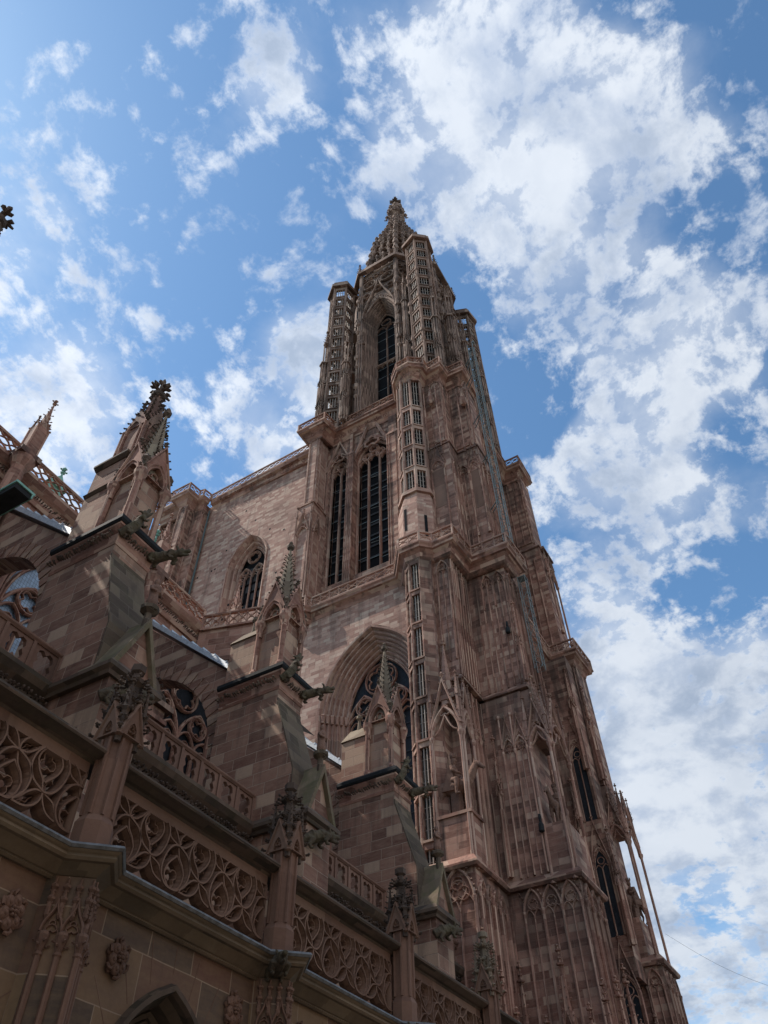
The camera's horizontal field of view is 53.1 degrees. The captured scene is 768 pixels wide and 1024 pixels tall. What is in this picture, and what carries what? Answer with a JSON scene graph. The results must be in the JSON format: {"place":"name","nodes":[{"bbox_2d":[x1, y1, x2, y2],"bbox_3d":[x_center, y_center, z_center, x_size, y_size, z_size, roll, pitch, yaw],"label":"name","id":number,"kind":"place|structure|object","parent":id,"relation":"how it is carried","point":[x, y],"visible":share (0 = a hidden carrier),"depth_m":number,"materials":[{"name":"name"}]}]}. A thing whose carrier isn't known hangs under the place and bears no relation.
{"place":"outdoors","nodes":[
{"label":"outdoors","id":0,"kind":"place"},
{"bbox_2d":[0,0,767,1023],"label":"sky","id":1,"kind":"structure","parent":0,"point":[189,185],"materials":[{"name":"blue"}]},
{"bbox_3d":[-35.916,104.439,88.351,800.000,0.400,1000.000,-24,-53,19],"label":"ground","id":2,"kind":"structure","parent":0,"visible":0},
{"bbox_2d":[0,204,14,233],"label":"buttress pier","id":3,"kind":"structure","parent":2,"relation":"on","point":[4,213],"depth_m":28.07,"materials":[{"name":"stone"}]},
{"bbox_2d":[0,379,190,838],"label":"buttress pier","id":4,"kind":"structure","parent":2,"relation":"on","point":[94,613],"depth_m":24.02,"materials":[{"name":"brown stone"}]},
{"bbox_2d":[0,400,312,777],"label":"nave wall","id":5,"kind":"structure","parent":2,"relation":"on","point":[186,720],"depth_m":37.97,"materials":[{"name":"brown stone"}]},
{"bbox_2d":[0,569,39,654],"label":"pointed window","id":6,"kind":"structure","parent":5,"relation":"in","point":[18,589],"depth_m":32.82,"materials":[{"name":"glass"}]},
{"bbox_2d":[143,677,173,749],"bbox_3d":[-8.284,6.815,25.289,1.400,3.693,2.100,-24,-53,19],"label":"terrace shrine","id":7,"kind":"object","parent":5,"relation":"attached to","point":[160,710],"visible":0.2,"depth_m":25.73,"materials":[{"name":"stone"}]},
{"bbox_2d":[150,645,207,777],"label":"pointed window","id":8,"kind":"structure","parent":5,"relation":"in","point":[188,722],"depth_m":39.22,"materials":[{"name":"black glass"}]},
{"bbox_2d":[0,609,464,1003],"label":"balustrade","id":9,"kind":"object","parent":2,"relation":"on","point":[21,674],"depth_m":23.28,"materials":[{"name":"stone"}]},
{"bbox_2d":[0,479,35,515],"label":"rain spout","id":10,"kind":"object","parent":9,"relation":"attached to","point":[15,494],"visible":1,"depth_m":16.11,"materials":[{"name":"green metal"}]},
{"bbox_2d":[152,541,340,938],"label":"buttress pier","id":11,"kind":"structure","parent":2,"relation":"on","point":[255,691],"depth_m":28.97,"materials":[{"name":"stone"}]},
{"bbox_2d":[0,663,521,1023],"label":"side chapel","id":12,"kind":"structure","parent":2,"relation":"on","point":[94,929],"depth_m":13.46,"materials":[{"name":"stone"}]},
{"bbox_2d":[115,983,198,1023],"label":"pointed window","id":13,"kind":"structure","parent":12,"relation":"in","point":[167,1004],"depth_m":12.73,"materials":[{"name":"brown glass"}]},
{"bbox_2d":[305,643,462,1000],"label":"buttress pier","id":14,"kind":"structure","parent":2,"relation":"on","point":[374,788],"depth_m":33.52,"materials":[{"name":"stone"}]},
{"bbox_2d":[292,356,688,1023],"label":"cathedral tower","id":15,"kind":"structure","parent":2,"relation":"on","point":[410,558],"depth_m":51.35,"materials":[{"name":"stone"}]},
{"bbox_2d":[186,445,308,627],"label":"belfry back wall","id":16,"kind":"structure","parent":15,"relation":"attached to","point":[248,534],"depth_m":75.89,"materials":[{"name":"stone"}]},
{"bbox_2d":[148,482,211,606],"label":"tower corner","id":17,"kind":"object","parent":16,"relation":"attached to","point":[188,508],"visible":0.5,"depth_m":81.03,"materials":[{"name":"stone"}]},
{"bbox_2d":[215,534,267,625],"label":"pointed window","id":18,"kind":"structure","parent":16,"relation":"in","point":[247,564],"depth_m":72.97,"materials":[{"name":"stone"}]},
{"bbox_2d":[324,437,347,587],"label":"belfry window","id":19,"kind":"structure","parent":15,"relation":"in","point":[339,497],"depth_m":70.41,"materials":[{"name":"glass"}]},
{"bbox_2d":[355,421,388,574],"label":"belfry window","id":20,"kind":"structure","parent":15,"relation":"in","point":[373,527],"depth_m":68.82,"materials":[{"name":"glass"}]},
{"bbox_2d":[347,656,414,824],"bbox_3d":[-0.070,15.245,48.039,5.260,15.496,0.480,-24,-53,19],"label":"great window","id":21,"kind":"structure","parent":15,"relation":"in","point":[365,687],"depth_m":51.63,"materials":[{"name":"glass"}]},
{"bbox_2d":[314,197,501,454],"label":"openwork spire","id":22,"kind":"structure","parent":15,"relation":"on","point":[397,305],"depth_m":90.92,"materials":[{"name":"stone"}]},
{"bbox_2d":[350,327,356,418],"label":"octagon window","id":23,"kind":"structure","parent":22,"relation":"in","point":[354,349],"depth_m":90.87,"materials":[{"name":"stone"}]},
{"bbox_2d":[359,264,395,413],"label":"octagon window","id":24,"kind":"structure","parent":22,"relation":"in","point":[379,353],"depth_m":91.36,"materials":[{"name":"stone"}]},
{"bbox_2d":[398,263,413,361],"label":"octagon window","id":25,"kind":"structure","parent":22,"relation":"in","point":[404,270],"depth_m":96.74,"materials":[{"name":"stone"}]},
{"bbox_2d":[437,279,451,364],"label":"octagon window","id":26,"kind":"structure","parent":22,"relation":"in","point":[439,285],"depth_m":97.71,"materials":[{"name":"stone"}]},
{"bbox_2d":[404,509,428,535],"bbox_3d":[2.415,0.877,57.502,1.752,3.400,0.377,-11,-50,9],"label":"slit window","id":27,"kind":"structure","parent":15,"relation":"in","point":[405,515],"depth_m":57.45,"materials":[{"name":"black glass"}]},
{"bbox_2d":[438,752,484,812],"bbox_3d":[3.914,14.462,40.714,3.340,3.731,1.143,-24,-53,19],"label":"rider statue","id":28,"kind":"object","parent":15,"relation":"on","point":[452,787],"visible":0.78,"depth_m":40.44,"materials":[{"name":"stone"}]},
{"bbox_2d":[465,341,512,543],"bbox_3d":[8.337,-6.641,66.079,0.768,28.923,2.902,15,-51,-13],"label":"hoist mast","id":29,"kind":"object","parent":15,"relation":"attached to","point":[486,440],"visible":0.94,"depth_m":63.51,"materials":[{"name":"grey metal"}]},
{"bbox_2d":[505,621,510,633],"bbox_3d":[8.059,7.537,50.013,0.300,0.960,0.408,-24,-53,19],"label":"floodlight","id":30,"kind":"object","parent":15,"relation":"attached to","point":[507,628],"visible":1,"depth_m":49.73,"materials":[{"name":"black metal"}]},
{"bbox_2d":[517,575,545,672],"bbox_3d":[9.876,7.338,51.692,0.600,8.022,0.600,-24,-53,19],"label":"scaffold ladder","id":31,"kind":"object","parent":15,"relation":"attached to","point":[522,578],"visible":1,"depth_m":51.62,"materials":[{"name":"grey metal"}]},
{"bbox_2d":[538,814,544,832],"bbox_3d":[8.156,16.175,39.898,0.300,0.960,0.408,-24,-53,19],"label":"floodlight","id":32,"kind":"object","parent":15,"relation":"attached to","point":[541,827],"visible":1,"depth_m":39.66,"materials":[{"name":"black metal"}]},
{"bbox_2d":[544,783,570,823],"bbox_3d":[9.312,15.861,41.350,0.828,2.704,2.421,-32,-56,24],"label":"rider statue","id":33,"kind":"object","parent":15,"relation":"on","point":[554,804],"visible":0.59,"depth_m":41.03,"materials":[{"name":"stone"}]},
{"bbox_2d":[550,747,643,1023],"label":"side window","id":34,"kind":"structure","parent":15,"relation":"in","point":[637,1007],"depth_m":48.27,"materials":[{"name":"black glass"}]},
{"bbox_2d":[625,877,646,924],"bbox_3d":[15.837,24.814,49.083,2.542,2.839,0.870,24,-53,-20],"label":"rider statue","id":35,"kind":"object","parent":15,"relation":"on","point":[635,904],"visible":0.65,"depth_m":48.82,"materials":[{"name":"stone"}]}
]}

